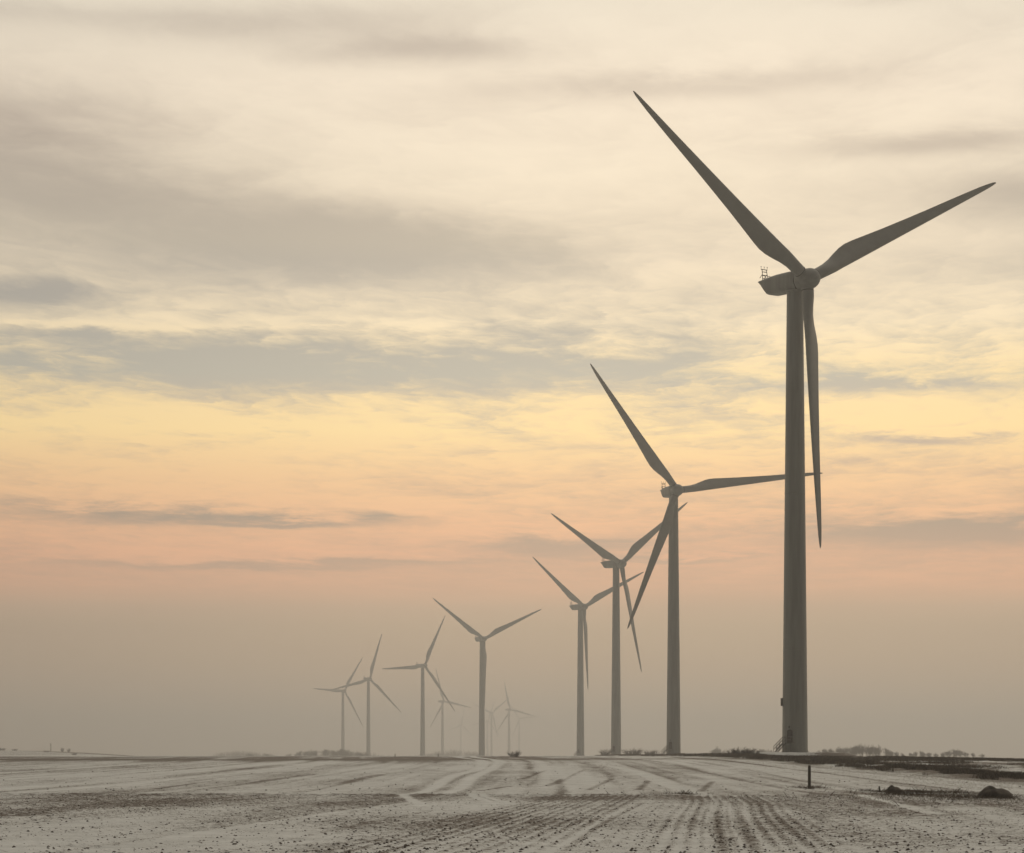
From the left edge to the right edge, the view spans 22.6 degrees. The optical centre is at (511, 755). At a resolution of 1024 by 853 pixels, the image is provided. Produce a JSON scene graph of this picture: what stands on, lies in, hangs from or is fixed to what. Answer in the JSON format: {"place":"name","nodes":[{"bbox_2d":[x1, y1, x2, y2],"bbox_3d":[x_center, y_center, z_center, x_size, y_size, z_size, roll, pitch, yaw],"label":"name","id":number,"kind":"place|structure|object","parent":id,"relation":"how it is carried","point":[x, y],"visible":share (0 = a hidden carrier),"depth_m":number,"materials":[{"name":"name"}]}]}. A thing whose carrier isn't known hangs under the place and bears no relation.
{"place":"outdoors","nodes":[
{"label":"outdoors","id":0,"kind":"place"},
{"bbox_2d":[0,751,1023,852],"bbox_3d":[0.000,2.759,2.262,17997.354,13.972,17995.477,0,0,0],"label":"ground","id":1,"kind":"structure","parent":0,"point":[146,773],"depth_m":94.89,"materials":[{"name":"white snow"}]},
{"bbox_2d":[302,749,314,755],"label":"bare tree","id":2,"kind":"object","parent":1,"relation":"on","point":[305,753],"visible":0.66,"depth_m":1991.98,"materials":[{"name":"grey plant"}]},
{"bbox_2d":[307,751,317,755],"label":"bare tree","id":3,"kind":"object","parent":1,"relation":"on","point":[314,753],"visible":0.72,"depth_m":1960.42,"materials":[{"name":"grey plant"}]},
{"bbox_2d":[322,749,333,755],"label":"bare tree","id":4,"kind":"object","parent":1,"relation":"on","point":[325,752],"visible":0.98,"depth_m":1945.77,"materials":[{"name":"grey plant"}]},
{"bbox_2d":[330,750,338,755],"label":"bare tree","id":5,"kind":"object","parent":1,"relation":"on","point":[333,753],"visible":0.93,"depth_m":1967.93,"materials":[{"name":"grey plant"}]},
{"bbox_2d":[313,657,362,755],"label":"wind turbine","id":6,"kind":"object","parent":1,"relation":"on","point":[343,691],"visible":0.94,"depth_m":2862.77,"materials":[{"name":"paint"}]},
{"bbox_2d":[336,749,350,755],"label":"bare tree","id":7,"kind":"object","parent":1,"relation":"on","point":[342,752],"visible":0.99,"depth_m":1963.53,"materials":[{"name":"grey plant"}]},
{"bbox_2d":[211,749,489,755],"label":"wood","id":8,"kind":"object","parent":1,"relation":"on","point":[454,753],"visible":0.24,"depth_m":3018.04,"materials":[{"name":"plant"}]},
{"bbox_2d":[332,634,400,755],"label":"wind turbine","id":9,"kind":"object","parent":1,"relation":"on","point":[368,679],"visible":0.94,"depth_m":2456.26,"materials":[{"name":"paint"}]},
{"bbox_2d":[383,617,454,755],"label":"wind turbine","id":10,"kind":"object","parent":1,"relation":"on","point":[422,719],"visible":0.91,"depth_m":2078.66,"materials":[{"name":"paint"}]},
{"bbox_2d":[430,670,470,752],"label":"wind turbine","id":11,"kind":"object","parent":1,"relation":"on","point":[442,702],"visible":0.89,"depth_m":3388.66,"materials":[{"name":"paint"}]},
{"bbox_2d":[450,708,473,755],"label":"wind turbine","id":12,"kind":"object","parent":1,"relation":"on","point":[460,725],"visible":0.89,"depth_m":6298.64,"materials":[{"name":"paint"}]},
{"bbox_2d":[472,701,499,754],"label":"wind turbine","id":13,"kind":"object","parent":1,"relation":"on","point":[487,731],"visible":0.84,"depth_m":5498.52,"materials":[{"name":"paint"}]},
{"bbox_2d":[433,598,540,755],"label":"wind turbine","id":14,"kind":"object","parent":1,"relation":"on","point":[480,638],"visible":0.93,"depth_m":1661.30,"materials":[{"name":"paint"}]},
{"bbox_2d":[474,697,509,755],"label":"wind turbine","id":15,"kind":"object","parent":1,"relation":"on","point":[491,741],"visible":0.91,"depth_m":4543.63,"materials":[{"name":"paint"}]},
{"bbox_2d":[0,760,1023,852],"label":"soil clods","id":16,"kind":"object","parent":1,"relation":"on","point":[631,849],"visible":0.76,"depth_m":67.37,"materials":[{"name":"brown soil"}]},
{"bbox_2d":[507,750,520,756],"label":"bare shrub","id":17,"kind":"object","parent":1,"relation":"on","point":[514,755],"visible":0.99,"depth_m":414.62,"materials":[{"name":"grey plant"}]},
{"bbox_2d":[497,682,532,755],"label":"wind turbine","id":18,"kind":"object","parent":1,"relation":"on","point":[508,710],"visible":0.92,"depth_m":3867.90,"materials":[{"name":"paint"}]},
{"bbox_2d":[510,705,538,755],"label":"wind turbine","id":19,"kind":"object","parent":1,"relation":"on","point":[518,723],"visible":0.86,"depth_m":5742.13,"materials":[{"name":"paint"}]},
{"bbox_2d":[533,557,642,755],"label":"wind turbine","id":20,"kind":"object","parent":1,"relation":"on","point":[581,607],"visible":0.97,"depth_m":1389.38,"materials":[{"name":"paint"}]},
{"bbox_2d":[599,748,610,755],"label":"bare shrub","id":21,"kind":"object","parent":1,"relation":"on","point":[604,753],"visible":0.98,"depth_m":829.40,"materials":[{"name":"grey plant"}]},
{"bbox_2d":[551,502,687,754],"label":"wind turbine","id":22,"kind":"object","parent":1,"relation":"on","point":[615,563],"visible":0.94,"depth_m":1058.43,"materials":[{"name":"paint"}]},
{"bbox_2d":[620,748,642,753],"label":"bare shrub","id":23,"kind":"object","parent":1,"relation":"on","point":[635,751],"visible":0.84,"depth_m":819.55,"materials":[{"name":"grey plant"}]},
{"bbox_2d":[644,750,659,753],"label":"bare shrub","id":24,"kind":"object","parent":1,"relation":"on","point":[651,752],"visible":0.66,"depth_m":849.32,"materials":[{"name":"grey plant"}]},
{"bbox_2d":[590,364,821,754],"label":"wind turbine","id":25,"kind":"object","parent":1,"relation":"on","point":[673,491],"visible":0.94,"depth_m":763.75,"materials":[{"name":"paint"}]},
{"bbox_2d":[730,747,755,753],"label":"bare shrub","id":26,"kind":"object","parent":1,"relation":"on","point":[744,751],"visible":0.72,"depth_m":399.48,"materials":[{"name":"grey plant"}]},
{"bbox_2d":[808,765,810,788],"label":"wooden post","id":27,"kind":"object","parent":1,"relation":"on","point":[809,775],"visible":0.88,"depth_m":145.93,"materials":[{"name":"brown wood"}]},
{"bbox_2d":[596,752,1023,779],"bbox_3d":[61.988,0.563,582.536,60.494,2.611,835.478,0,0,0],"label":"verge weeds","id":28,"kind":"object","parent":1,"relation":"on","point":[860,761],"visible":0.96,"depth_m":281.61,"materials":[{"name":"brown plant"}]},
{"bbox_2d":[633,91,995,751],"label":"wind turbine","id":29,"kind":"object","parent":1,"relation":"on","point":[798,283],"visible":0.99,"depth_m":425.89,"materials":[{"name":"paint"}]},
{"bbox_2d":[787,726,792,742],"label":"door","id":30,"kind":"structure","parent":29,"relation":"in","point":[789,732],"depth_m":425.57,"materials":[{"name":"paint"}]},
{"bbox_2d":[605,784,1023,804],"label":"dirt patches","id":31,"kind":"object","parent":1,"relation":"on","point":[953,793],"visible":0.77,"depth_m":117.17,"materials":[{"name":"brown soil"}]},
{"bbox_2d":[667,756,1023,789],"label":"frosted grass","id":32,"kind":"structure","parent":1,"relation":"on","point":[875,772],"depth_m":207.19,"materials":[{"name":"plant"}]},
{"bbox_2d":[856,744,865,755],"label":"bare tree","id":33,"kind":"object","parent":1,"relation":"on","point":[859,750],"visible":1,"depth_m":1263.96,"materials":[{"name":"grey plant"}]},
{"bbox_2d":[866,745,873,755],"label":"bare tree","id":34,"kind":"object","parent":1,"relation":"on","point":[870,750],"visible":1,"depth_m":1263.07,"materials":[{"name":"grey plant"}]},
{"bbox_2d":[875,745,881,755],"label":"bare tree","id":35,"kind":"object","parent":1,"relation":"on","point":[878,751],"visible":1,"depth_m":1264.87,"materials":[{"name":"grey plant"}]},
{"bbox_2d":[882,748,889,755],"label":"bare tree","id":36,"kind":"object","parent":1,"relation":"on","point":[887,752],"visible":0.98,"depth_m":1275.81,"materials":[{"name":"grey plant"}]},
{"bbox_2d":[886,785,900,791],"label":"boulder","id":37,"kind":"object","parent":1,"relation":"on","point":[890,788],"visible":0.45,"depth_m":130.75,"materials":[{"name":"stone"}]},
{"bbox_2d":[944,750,952,756],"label":"bare tree","id":38,"kind":"object","parent":1,"relation":"on","point":[948,753],"visible":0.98,"depth_m":1337.85,"materials":[{"name":"grey plant"}]},
{"bbox_2d":[976,785,1012,797],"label":"boulder","id":39,"kind":"object","parent":1,"relation":"on","point":[992,791],"visible":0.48,"depth_m":111.08,"materials":[{"name":"stone"}]},
{"bbox_2d":[0,0,1023,758],"label":"sky","id":40,"kind":"structure","parent":0,"point":[307,307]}
]}

